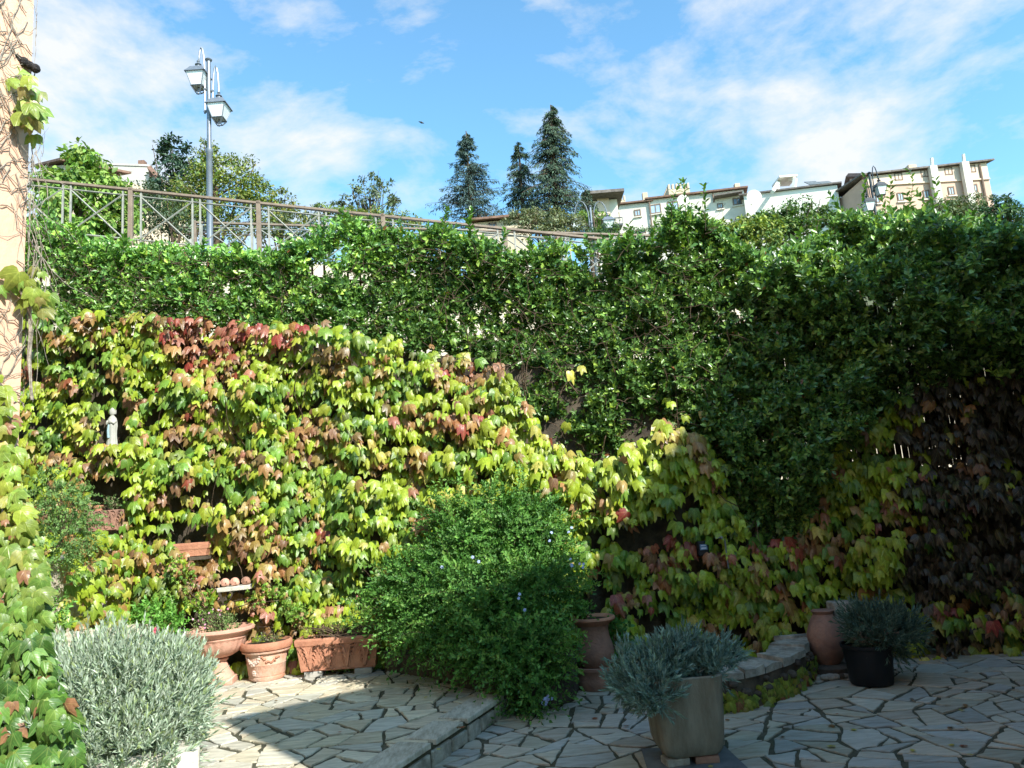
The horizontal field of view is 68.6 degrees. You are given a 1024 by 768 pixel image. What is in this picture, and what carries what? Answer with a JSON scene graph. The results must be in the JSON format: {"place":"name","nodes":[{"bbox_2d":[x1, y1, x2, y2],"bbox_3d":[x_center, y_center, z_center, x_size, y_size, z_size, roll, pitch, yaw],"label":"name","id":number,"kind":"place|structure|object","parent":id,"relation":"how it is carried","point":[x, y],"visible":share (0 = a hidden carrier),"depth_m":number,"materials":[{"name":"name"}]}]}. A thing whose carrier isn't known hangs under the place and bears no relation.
{"place":"outdoors","nodes":[
{"label":"outdoors","id":0,"kind":"place"},
{"bbox_2d":[197,668,496,767],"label":"paving","id":1,"kind":"structure","parent":0,"point":[306,711],"depth_m":5.88,"materials":[{"name":"stone"}]},
{"bbox_2d":[48,589,78,644],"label":"plant","id":2,"kind":"object","parent":1,"relation":"on","point":[64,616],"visible":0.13,"depth_m":6.48,"materials":[{"name":"green plant"}]},
{"bbox_2d":[49,549,119,631],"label":"side wall","id":3,"kind":"structure","parent":1,"relation":"on","point":[55,574],"depth_m":7.15,"materials":[{"name":"beige paint"}]},
{"bbox_2d":[22,461,114,590],"bbox_3d":[-4.151,1.335,6.963,0.791,1.214,1.002,-4,-10,0],"label":"fern like herb","id":4,"kind":"object","parent":3,"relation":"on","point":[59,521],"visible":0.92,"depth_m":6.92,"materials":[{"name":"green plant"}]},
{"bbox_2d":[55,622,147,646],"bbox_3d":[-3.977,2.618,6.852,1.100,0.720,0.420,-4,-10,0],"label":"curved ledge","id":5,"kind":"object","parent":1,"relation":"on","point":[68,635],"visible":0.05,"depth_m":6.76,"materials":[{"name":"white stone"}]},
{"bbox_2d":[123,592,194,636],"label":"green herb","id":6,"kind":"object","parent":5,"relation":"in","point":[158,616],"visible":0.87,"depth_m":7.01,"materials":[{"name":"green plant"}]},
{"bbox_2d":[93,736,199,767],"bbox_3d":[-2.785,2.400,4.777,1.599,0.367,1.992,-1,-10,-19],"label":"plant pot","id":7,"kind":"object","parent":1,"relation":"on","point":[192,758],"visible":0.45,"depth_m":4.12,"materials":[{"name":"white stone"}]},
{"bbox_2d":[2,609,236,767],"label":"lavender bush","id":8,"kind":"object","parent":7,"relation":"in","point":[150,693],"visible":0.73,"depth_m":4.31,"materials":[{"name":"green plant"}]},
{"bbox_2d":[185,622,254,685],"bbox_3d":[-2.934,2.727,7.541,0.670,0.540,0.670,-4,-10,0],"label":"pedestal urn","id":9,"kind":"object","parent":1,"relation":"on","point":[227,642],"visible":0.66,"depth_m":7.40,"materials":[{"name":"orange ceramic"}]},
{"bbox_2d":[191,608,242,632],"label":"pink flowering plant","id":10,"kind":"object","parent":9,"relation":"on","point":[214,624],"visible":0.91,"depth_m":7.54,"materials":[{"name":"green plant"}]},
{"bbox_2d":[239,636,292,681],"bbox_3d":[-2.488,2.789,7.606,0.516,0.372,0.516,-4,-10,0],"label":"round pot","id":11,"kind":"object","parent":1,"relation":"on","point":[265,661],"visible":0.98,"depth_m":7.44,"materials":[{"name":"ceramic"}]},
{"bbox_2d":[252,630,281,642],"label":"seedling tuft","id":12,"kind":"object","parent":11,"relation":"on","point":[268,637],"visible":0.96,"depth_m":7.61,"materials":[{"name":"green plant"}]},
{"bbox_2d":[304,671,325,677],"bbox_3d":[-1.978,2.905,7.560,0.177,0.056,0.265,-4,-10,0],"label":"brick foot","id":13,"kind":"object","parent":1,"relation":"on","point":[315,674],"visible":0.71,"depth_m":7.43},
{"bbox_2d":[354,667,373,673],"bbox_3d":[-1.479,2.867,7.560,0.177,0.056,0.265,-4,-10,0],"label":"brick foot","id":14,"kind":"object","parent":1,"relation":"on","point":[367,670],"visible":0.62,"depth_m":7.43},
{"bbox_2d":[294,631,382,672],"bbox_3d":[-1.742,2.707,7.609,0.856,0.315,0.329,-4,-10,0],"label":"acanthus trough","id":15,"kind":"object","parent":14,"relation":"on","point":[321,653],"visible":0.94,"depth_m":7.47,"materials":[{"name":"ceramic"}]},
{"bbox_2d":[297,616,379,639],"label":"dry trough plants","id":16,"kind":"object","parent":15,"relation":"in","point":[336,632],"visible":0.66,"depth_m":7.61,"materials":[{"name":"green plant"}]},
{"bbox_2d":[355,691,503,767],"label":"step edge","id":17,"kind":"object","parent":1,"relation":"on","point":[399,754],"visible":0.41,"depth_m":5.18,"materials":[{"name":"stone"}]},
{"bbox_2d":[26,0,1023,282],"label":"sky","id":18,"kind":"structure","parent":0,"point":[650,95],"materials":[{"name":"blue"}]},
{"bbox_2d":[435,643,1023,767],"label":"paving","id":19,"kind":"structure","parent":0,"point":[931,679],"depth_m":5.29,"materials":[{"name":"stone"}]},
{"bbox_2d":[408,699,507,767],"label":"step riser","id":20,"kind":"object","parent":19,"relation":"on","point":[476,727],"visible":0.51,"depth_m":5.38,"materials":[{"name":"stone"}]},
{"bbox_2d":[384,645,579,711],"bbox_3d":[-0.315,2.708,7.030,1.965,0.340,1.744,-4,-10,0],"label":"stone bed","id":21,"kind":"object","parent":19,"relation":"on","point":[571,689],"visible":0.2,"depth_m":6.58,"materials":[{"name":"grey stone"}]},
{"bbox_2d":[332,460,611,727],"bbox_3d":[-0.367,1.959,6.829,2.590,2.506,2.189,-4,-10,0],"label":"plumbago bush","id":22,"kind":"object","parent":21,"relation":"on","point":[499,626],"visible":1,"depth_m":6.62,"materials":[{"name":"green plant"}]},
{"bbox_2d":[577,661,616,691],"bbox_3d":[0.776,2.658,6.827,0.430,0.210,0.430,-4,-10,0],"label":"squat pot","id":23,"kind":"object","parent":19,"relation":"on","point":[590,680],"visible":0.33,"depth_m":6.65,"materials":[{"name":"ceramic"}]},
{"bbox_2d":[569,613,614,668],"bbox_3d":[0.755,2.377,6.874,0.424,0.482,0.424,-4,-10,0],"label":"tall jar","id":24,"kind":"object","parent":23,"relation":"in","point":[598,632],"visible":0.77,"depth_m":6.75,"materials":[{"name":"ceramic"}]},
{"bbox_2d":[567,599,596,618],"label":"jar seedling","id":25,"kind":"object","parent":24,"relation":"on","point":[582,615],"visible":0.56,"depth_m":6.87,"materials":[{"name":"green plant"}]},
{"bbox_2d":[607,609,638,666],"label":"trailing vine","id":26,"kind":"object","parent":19,"relation":"on","point":[617,622],"visible":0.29,"depth_m":6.99,"materials":[{"name":"green plant"}]},
{"bbox_2d":[641,746,747,767],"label":"slate slab","id":27,"kind":"structure","parent":19,"relation":"on","point":[728,758],"depth_m":4.71,"materials":[{"name":"grey stone"}]},
{"bbox_2d":[661,755,689,767],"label":"tile foot","id":28,"kind":"object","parent":27,"relation":"on","point":[669,762],"visible":0.82,"depth_m":4.65},
{"bbox_2d":[693,754,719,763],"bbox_3d":[1.219,2.345,4.714,0.150,0.045,0.120,-5,-10,3],"label":"tile foot","id":29,"kind":"object","parent":27,"relation":"on","point":[708,759],"visible":0.7,"depth_m":4.66},
{"bbox_2d":[721,633,815,711],"bbox_3d":[1.807,2.481,6.511,1.543,0.342,1.644,-8,-10,21],"label":"stone basin","id":30,"kind":"object","parent":19,"relation":"on","point":[783,656],"visible":0.49,"depth_m":6.11,"materials":[{"name":"stone"}]},
{"bbox_2d":[723,651,817,713],"bbox_3d":[2.042,2.526,6.313,1.804,0.265,1.099,-2,-10,-12],"label":"basin creeper","id":31,"kind":"object","parent":30,"relation":"attached to","point":[743,702],"visible":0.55,"depth_m":5.89,"materials":[{"name":"green plant"}]},
{"bbox_2d":[820,674,827,680],"bbox_3d":[2.705,2.538,6.488,0.087,0.053,0.058,-4,-10,0],"label":"stone","id":32,"kind":"object","parent":19,"relation":"on","point":[824,677],"visible":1,"depth_m":6.47,"materials":[{"name":"grey stone"}]},
{"bbox_2d":[806,608,847,674],"bbox_3d":[2.871,2.340,6.853,0.400,0.535,0.400,-4,-10,0],"label":"clay jar","id":33,"kind":"object","parent":19,"relation":"on","point":[824,641],"visible":0.77,"depth_m":6.73,"materials":[{"name":"ceramic"}]},
{"bbox_2d":[826,673,834,680],"bbox_3d":[2.752,2.534,6.488,0.098,0.060,0.065,-4,-10,0],"label":"stone","id":34,"kind":"object","parent":19,"relation":"on","point":[830,676],"visible":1,"depth_m":6.46,"materials":[{"name":"grey stone"}]},
{"bbox_2d":[826,600,852,661],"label":"tan block","id":35,"kind":"structure","parent":19,"relation":"on","point":[832,604],"depth_m":6.89,"materials":[{"name":"stone"}]},
{"bbox_2d":[839,639,893,686],"bbox_3d":[2.994,2.334,6.285,0.424,0.320,0.424,-4,-10,0],"label":"black pot","id":36,"kind":"object","parent":19,"relation":"on","point":[866,666],"visible":0.69,"depth_m":6.13,"materials":[{"name":"plastic"}]},
{"bbox_2d":[829,588,936,672],"bbox_3d":[3.112,2.100,6.318,0.844,0.730,0.684,0,-10,-23],"label":"lavender bush","id":37,"kind":"object","parent":36,"relation":"in","point":[894,626],"visible":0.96,"depth_m":6.20,"materials":[{"name":"green plant"}]},
{"bbox_2d":[715,265,1009,309],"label":"hill","id":38,"kind":"structure","parent":0,"point":[870,302],"depth_m":29.82,"materials":[{"name":"green plant"}]},
{"bbox_2d":[26,136,152,245],"bbox_3d":[-10.470,-3.144,17.971,3.470,6.125,2.745,-4,-10,0],"label":"broadleaf tree","id":39,"kind":"object","parent":38,"relation":"on","point":[81,160],"visible":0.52,"depth_m":18.00,"materials":[{"name":"green plant"}]},
{"bbox_2d":[35,158,184,249],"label":"brown eaved house","id":40,"kind":"structure","parent":38,"relation":"on","point":[58,162],"depth_m":38.70,"materials":[{"name":"stone"}]},
{"bbox_2d":[107,160,191,248],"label":"grey block building","id":41,"kind":"structure","parent":38,"relation":"on","point":[140,169],"depth_m":42.85,"materials":[{"name":"concrete"}]},
{"bbox_2d":[134,131,224,246],"bbox_3d":[-14.182,-5.864,31.685,4.128,9.916,3.257,-9,-11,26],"label":"holm oak","id":42,"kind":"object","parent":38,"relation":"on","point":[179,163],"visible":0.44,"depth_m":31.85,"materials":[{"name":"green plant"}]},
{"bbox_2d":[156,136,284,249],"bbox_3d":[-9.279,-4.475,23.831,4.241,7.625,3.098,-4,-10,0],"label":"yellowing tree","id":43,"kind":"object","parent":38,"relation":"on","point":[230,179],"visible":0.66,"depth_m":24.19,"materials":[{"name":"green plant"}]},
{"bbox_2d":[119,179,327,249],"bbox_3d":[-7.798,-3.126,20.379,6.126,5.405,1.855,-4,-10,0],"label":"grey green shrub","id":44,"kind":"object","parent":38,"relation":"on","point":[171,230],"visible":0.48,"depth_m":20.59,"materials":[{"name":"green plant"}]},
{"bbox_2d":[252,186,317,249],"bbox_3d":[-7.532,-3.758,24.994,2.517,6.023,1.841,-4,-10,0],"label":"yellowing tree","id":45,"kind":"object","parent":38,"relation":"on","point":[281,201],"visible":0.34,"depth_m":25.22,"materials":[{"name":"green plant"}]},
{"bbox_2d":[329,171,401,225],"bbox_3d":[-4.816,-4.051,25.067,2.446,6.512,1.521,-4,-10,0],"label":"sparse tree","id":46,"kind":"object","parent":38,"relation":"on","point":[392,201],"visible":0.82,"depth_m":25.36,"materials":[{"name":"green plant"}]},
{"bbox_2d":[310,202,426,234],"bbox_3d":[-3.876,-2.893,20.862,3.470,4.768,1.348,-4,-10,0],"label":"shrub","id":47,"kind":"object","parent":38,"relation":"on","point":[319,205],"visible":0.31,"depth_m":20.98,"materials":[{"name":"green plant"}]},
{"bbox_2d":[418,132,508,246],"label":"conifer","id":48,"kind":"object","parent":38,"relation":"on","point":[471,174],"visible":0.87,"depth_m":47.63,"materials":[{"name":"green plant"}]},
{"bbox_2d":[471,213,534,275],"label":"house","id":49,"kind":"structure","parent":38,"relation":"on","point":[491,220],"depth_m":41.93,"materials":[{"name":"paint"}]},
{"bbox_2d":[495,142,546,217],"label":"conifer","id":50,"kind":"object","parent":38,"relation":"on","point":[518,200],"visible":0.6,"depth_m":48.82,"materials":[{"name":"green plant"}]},
{"bbox_2d":[498,205,588,279],"bbox_3d":[1.104,-3.229,22.873,2.777,4.706,1.286,-4,-10,0],"label":"olive shrub","id":51,"kind":"object","parent":38,"relation":"on","point":[541,224],"visible":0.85,"depth_m":23.02,"materials":[{"name":"green plant"}]},
{"bbox_2d":[520,105,603,265],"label":"conifer","id":52,"kind":"object","parent":38,"relation":"on","point":[553,175],"visible":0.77,"depth_m":46.39,"materials":[{"name":"green plant"}]},
{"bbox_2d":[574,190,601,276],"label":"conifer","id":53,"kind":"object","parent":38,"relation":"on","point":[586,194],"visible":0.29,"depth_m":46.18,"materials":[{"name":"green plant"}]},
{"bbox_2d":[568,201,614,275],"bbox_3d":[3.122,-4.611,28.106,1.734,4.839,0.495,-4,-10,0],"label":"street lamp","id":54,"kind":"object","parent":38,"relation":"on","point":[610,219],"visible":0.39,"depth_m":28.29,"materials":[{"name":"metal"}]},
{"bbox_2d":[579,209,618,274],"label":"street shrub","id":55,"kind":"object","parent":38,"relation":"on","point":[597,221],"visible":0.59,"depth_m":28.73,"materials":[{"name":"green plant"}]},
{"bbox_2d":[581,188,623,283],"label":"little balcony house","id":56,"kind":"structure","parent":38,"relation":"on","point":[610,199],"depth_m":63.00,"materials":[{"name":"white paint"}]},
{"bbox_2d":[584,221,660,242],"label":"dark hedge","id":57,"kind":"object","parent":38,"relation":"on","point":[642,230],"visible":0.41,"depth_m":20.89,"materials":[{"name":"green plant"}]},
{"bbox_2d":[618,192,652,269],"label":"white wing","id":58,"kind":"structure","parent":38,"relation":"on","point":[637,212],"depth_m":74.01,"materials":[{"name":"white paint"}]},
{"bbox_2d":[634,209,641,217],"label":"window","id":59,"kind":"structure","parent":58,"relation":"in","point":[637,213],"depth_m":73.93,"materials":[{"name":"clear glass"}]},
{"bbox_2d":[664,183,689,194],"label":"castle tower","id":60,"kind":"structure","parent":38,"relation":"on","point":[668,191],"depth_m":95.11,"materials":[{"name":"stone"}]},
{"bbox_2d":[645,183,747,274],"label":"long white house","id":61,"kind":"structure","parent":38,"relation":"on","point":[732,202],"depth_m":72.20,"materials":[{"name":"paint"}]},
{"bbox_2d":[650,203,662,215],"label":"window","id":62,"kind":"structure","parent":61,"relation":"in","point":[655,208],"depth_m":73.47,"materials":[{"name":"clear glass"}]},
{"bbox_2d":[717,203,724,209],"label":"window","id":63,"kind":"structure","parent":61,"relation":"in","point":[719,205],"depth_m":72.01,"materials":[{"name":"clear glass"}]},
{"bbox_2d":[732,197,742,206],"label":"window","id":64,"kind":"structure","parent":61,"relation":"in","point":[737,202],"depth_m":71.68,"materials":[{"name":"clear glass"}]},
{"bbox_2d":[739,174,844,266],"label":"bright white house","id":65,"kind":"structure","parent":38,"relation":"on","point":[758,201],"depth_m":68.89,"materials":[{"name":"paint"}]},
{"bbox_2d":[861,166,893,303],"bbox_3d":[12.280,-5.013,25.016,0.867,4.835,0.387,-4,-10,0],"label":"street lamp","id":66,"kind":"object","parent":38,"relation":"on","point":[878,188],"visible":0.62,"depth_m":25.17,"materials":[{"name":"metal"}]},
{"bbox_2d":[835,154,995,216],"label":"peach building","id":67,"kind":"structure","parent":38,"relation":"on","point":[964,176],"depth_m":63.44,"materials":[{"name":"beige paint"}]},
{"bbox_2d":[897,192,906,202],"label":"window","id":68,"kind":"structure","parent":67,"relation":"in","point":[900,197],"depth_m":63.12,"materials":[{"name":"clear glass"}]},
{"bbox_2d":[922,190,929,199],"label":"window","id":69,"kind":"structure","parent":67,"relation":"in","point":[926,193],"depth_m":63.26,"materials":[{"name":"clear glass"}]},
{"bbox_2d":[947,186,957,196],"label":"window","id":70,"kind":"structure","parent":67,"relation":"in","point":[951,191],"depth_m":63.36,"materials":[{"name":"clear glass"}]},
{"bbox_2d":[925,190,995,224],"bbox_3d":[18.566,-5.509,31.206,3.337,5.009,2.597,-8,-10,21],"label":"grey leafed tree","id":71,"kind":"object","parent":38,"relation":"on","point":[957,206],"visible":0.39,"depth_m":31.00,"materials":[{"name":"green plant"}]},
{"bbox_2d":[974,192,1023,228],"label":"dark tree","id":72,"kind":"object","parent":38,"relation":"on","point":[1012,212],"visible":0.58,"depth_m":28.02,"materials":[{"name":"green plant"}]},
{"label":"street","id":73,"kind":"structure","parent":0,"visible":0},
{"bbox_2d":[184,47,232,252],"bbox_3d":[-6.254,-4.274,15.493,0.860,5.946,0.430,-4,-10,0],"label":"street lamp","id":74,"kind":"object","parent":73,"relation":"on","point":[219,110],"visible":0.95,"depth_m":15.67,"materials":[{"name":"metal"}]},
{"bbox_2d":[307,244,414,270],"bbox_3d":[-3.016,-1.771,14.275,3.900,1.665,1.780,-4,-10,0],"label":"parked car","id":75,"kind":"object","parent":73,"relation":"on","point":[338,252],"visible":0.01,"depth_m":13.69,"materials":[{"name":"silver metal"}]},
{"bbox_2d":[194,220,656,272],"bbox_3d":[-1.512,-2.777,15.624,10.082,1.900,0.072,-4,-10,-3],"label":"railing","id":76,"kind":"object","parent":73,"relation":"on","point":[307,225],"visible":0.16,"depth_m":15.58,"materials":[{"name":"grey metal"}]},
{"bbox_2d":[704,210,789,251],"bbox_3d":[4.292,-1.643,13.957,2.228,3.421,1.332,-4,-10,0],"label":"fig tree","id":77,"kind":"object","parent":73,"relation":"on","point":[761,226],"visible":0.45,"depth_m":13.94,"materials":[{"name":"green plant"}]},
{"bbox_2d":[754,194,840,253],"bbox_3d":[6.026,-2.062,15.469,2.251,3.775,1.462,-4,-10,0],"label":"dark bushy tree","id":78,"kind":"object","parent":73,"relation":"on","point":[806,220],"visible":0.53,"depth_m":15.50,"materials":[{"name":"green plant"}]},
{"bbox_3d":[1.132,2.387,4.931,0.304,0.045,0.114,-4,-10,0],"label":"tile foot","id":79,"kind":"object","parent":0,"visible":0},
{"bbox_2d":[647,671,724,757],"bbox_3d":[1.111,2.108,4.856,0.476,0.482,0.476,-4,-10,0],"label":"square planter","id":80,"kind":"object","parent":79,"relation":"on","point":[699,731],"visible":0.67,"depth_m":4.65,"materials":[{"name":"concrete"}]},
{"bbox_2d":[598,615,752,725],"bbox_3d":[1.097,1.834,4.917,1.153,0.618,0.672,0,-11,-27],"label":"lavender bush","id":81,"kind":"object","parent":80,"relation":"in","point":[674,655],"visible":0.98,"depth_m":4.79,"materials":[{"name":"green plant"}]},
{"bbox_3d":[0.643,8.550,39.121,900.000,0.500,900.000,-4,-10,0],"label":"ground","id":82,"kind":"structure","parent":0,"visible":0},
{"bbox_2d":[0,0,33,513],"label":"peach house","id":83,"kind":"structure","parent":82,"relation":"on","point":[12,249],"depth_m":5.23,"materials":[{"name":"paint"}]},
{"bbox_2d":[15,54,40,72],"bbox_3d":[-3.578,-2.349,5.403,0.316,0.159,0.072,3,-12,-36],"label":"pipe","id":84,"kind":"object","parent":83,"relation":"attached to","point":[30,65],"visible":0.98,"depth_m":5.43,"materials":[{"name":"black metal"}]},
{"bbox_2d":[0,0,119,767],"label":"house creeper","id":85,"kind":"object","parent":83,"relation":"attached to","point":[29,666],"visible":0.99,"depth_m":4.38,"materials":[{"name":"green plant"}]},
{"bbox_2d":[27,238,984,479],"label":"retaining wall","id":86,"kind":"structure","parent":82,"relation":"on","point":[318,271],"depth_m":12.09,"materials":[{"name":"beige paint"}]},
{"bbox_2d":[26,177,699,273],"bbox_3d":[-3.120,-2.421,12.312,14.140,3.114,0.072,-3,-10,-6],"label":"street railing","id":87,"kind":"object","parent":86,"relation":"on","point":[131,196],"visible":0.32,"depth_m":12.21,"materials":[{"name":"brown paint"}]},
{"bbox_2d":[19,330,1023,666],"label":"garden wall","id":88,"kind":"structure","parent":82,"relation":"on","point":[653,532],"depth_m":8.17,"materials":[{"name":"stone"}]},
{"bbox_2d":[90,529,133,533],"bbox_3d":[-4.379,1.625,8.199,0.380,0.035,0.220,-4,-10,0],"label":"stone ledge","id":89,"kind":"object","parent":88,"relation":"attached to","point":[114,532],"visible":0.36,"depth_m":8.09,"materials":[{"name":"grey stone"}]},
{"bbox_2d":[84,509,127,531],"bbox_3d":[-4.389,1.482,8.136,0.463,0.220,0.218,-4,-10,0],"label":"relief planter","id":90,"kind":"object","parent":89,"relation":"on","point":[113,517],"visible":0.51,"depth_m":8.04,"materials":[{"name":"ceramic"}]},
{"bbox_2d":[98,494,122,509],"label":"planter weeds","id":91,"kind":"object","parent":90,"relation":"in","point":[110,506],"visible":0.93,"depth_m":8.13,"materials":[{"name":"green plant"}]},
{"bbox_2d":[173,555,211,560],"bbox_3d":[-3.459,1.887,8.124,0.380,0.035,0.220,-4,-10,0],"label":"stone ledge","id":92,"kind":"object","parent":88,"relation":"attached to","point":[199,557],"visible":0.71,"depth_m":8.02,"materials":[{"name":"grey stone"}]},
{"bbox_2d":[173,541,213,556],"bbox_3d":[-3.466,1.788,8.110,0.425,0.140,0.198,-4,-10,0],"label":"ledge planter","id":93,"kind":"object","parent":92,"relation":"on","point":[198,548],"visible":0.8,"depth_m":8.03,"materials":[{"name":"ceramic"}]},
{"bbox_2d":[217,583,255,592],"bbox_3d":[-2.868,2.125,7.823,0.341,0.055,0.220,-4,-10,0],"label":"marble shelf","id":94,"kind":"object","parent":88,"relation":"attached to","point":[233,588],"visible":0.91,"depth_m":7.72,"materials":[{"name":"white stone"}]},
{"bbox_2d":[220,578,229,586],"bbox_3d":[-2.974,2.057,7.780,0.102,0.086,0.087,-4,-10,0],"label":"clay shell","id":95,"kind":"object","parent":94,"relation":"on","point":[224,582],"visible":1,"depth_m":7.75,"materials":[{"name":"ceramic"}]},
{"bbox_2d":[230,577,239,585],"bbox_3d":[-2.874,2.050,7.780,0.102,0.086,0.087,-4,-10,0],"label":"clay shell","id":96,"kind":"object","parent":94,"relation":"on","point":[234,581],"visible":1,"depth_m":7.75,"materials":[{"name":"ceramic"}]},
{"bbox_2d":[241,577,250,584],"bbox_3d":[-2.759,2.041,7.780,0.102,0.086,0.087,-4,-10,0],"label":"clay shell","id":97,"kind":"object","parent":94,"relation":"on","point":[245,581],"visible":1,"depth_m":7.75,"materials":[{"name":"ceramic"}]},
{"bbox_2d":[166,547,315,626],"bbox_3d":[-2.805,2.105,7.772,1.518,0.933,0.382,-3,-10,-6],"label":"creeping fig","id":98,"kind":"object","parent":88,"relation":"attached to","point":[209,591],"visible":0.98,"depth_m":7.75,"materials":[{"name":"green plant"}]},
{"bbox_2d":[40,246,720,360],"bbox_3d":[-1.873,-0.905,8.823,8.450,2.630,0.044,-5,-10,6],"label":"iron fence","id":99,"kind":"object","parent":88,"relation":"on","point":[360,283],"visible":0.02,"depth_m":8.88,"materials":[{"name":"black metal"}]},
{"bbox_2d":[17,308,1023,679],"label":"autumn creeper","id":100,"kind":"object","parent":88,"relation":"attached to","point":[897,486],"visible":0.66,"depth_m":7.84,"materials":[{"name":"green plant"}]},
{"bbox_2d":[25,168,1023,559],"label":"jasmine hedge","id":101,"kind":"object","parent":88,"relation":"on","point":[959,278],"visible":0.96,"depth_m":8.01,"materials":[{"name":"green plant"}]},
{"bbox_2d":[696,541,709,555],"bbox_3d":[1.880,1.619,7.388,0.110,0.140,0.088,-4,-10,0],"label":"meter box","id":102,"kind":"object","parent":88,"relation":"attached to","point":[702,547],"visible":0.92,"depth_m":7.35,"materials":[{"name":"black plastic"}]},
{"bbox_2d":[715,536,728,568],"bbox_3d":[2.060,1.651,7.345,0.102,0.316,0.033,-4,-10,0],"label":"water tap","id":103,"kind":"object","parent":88,"relation":"attached to","point":[720,537],"visible":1,"depth_m":7.36,"materials":[{"name":"metal"}]},
{"bbox_2d":[735,301,1023,478],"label":"reed screen","id":104,"kind":"object","parent":88,"relation":"attached to","point":[904,451],"visible":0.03,"depth_m":7.90,"materials":[{"name":"wicker"}]},
{"bbox_3d":[-4.496,0.750,8.448,0.220,0.040,0.400,-4,-10,0],"label":"stone ledge","id":105,"kind":"object","parent":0,"visible":0},
{"bbox_2d":[106,408,117,444],"bbox_3d":[-4.515,0.496,8.470,0.160,0.470,0.160,-4,-10,0],"label":"niche statue","id":106,"kind":"object","parent":105,"relation":"on","point":[112,424],"visible":0.88,"depth_m":8.44,"materials":[{"name":"white stone"}]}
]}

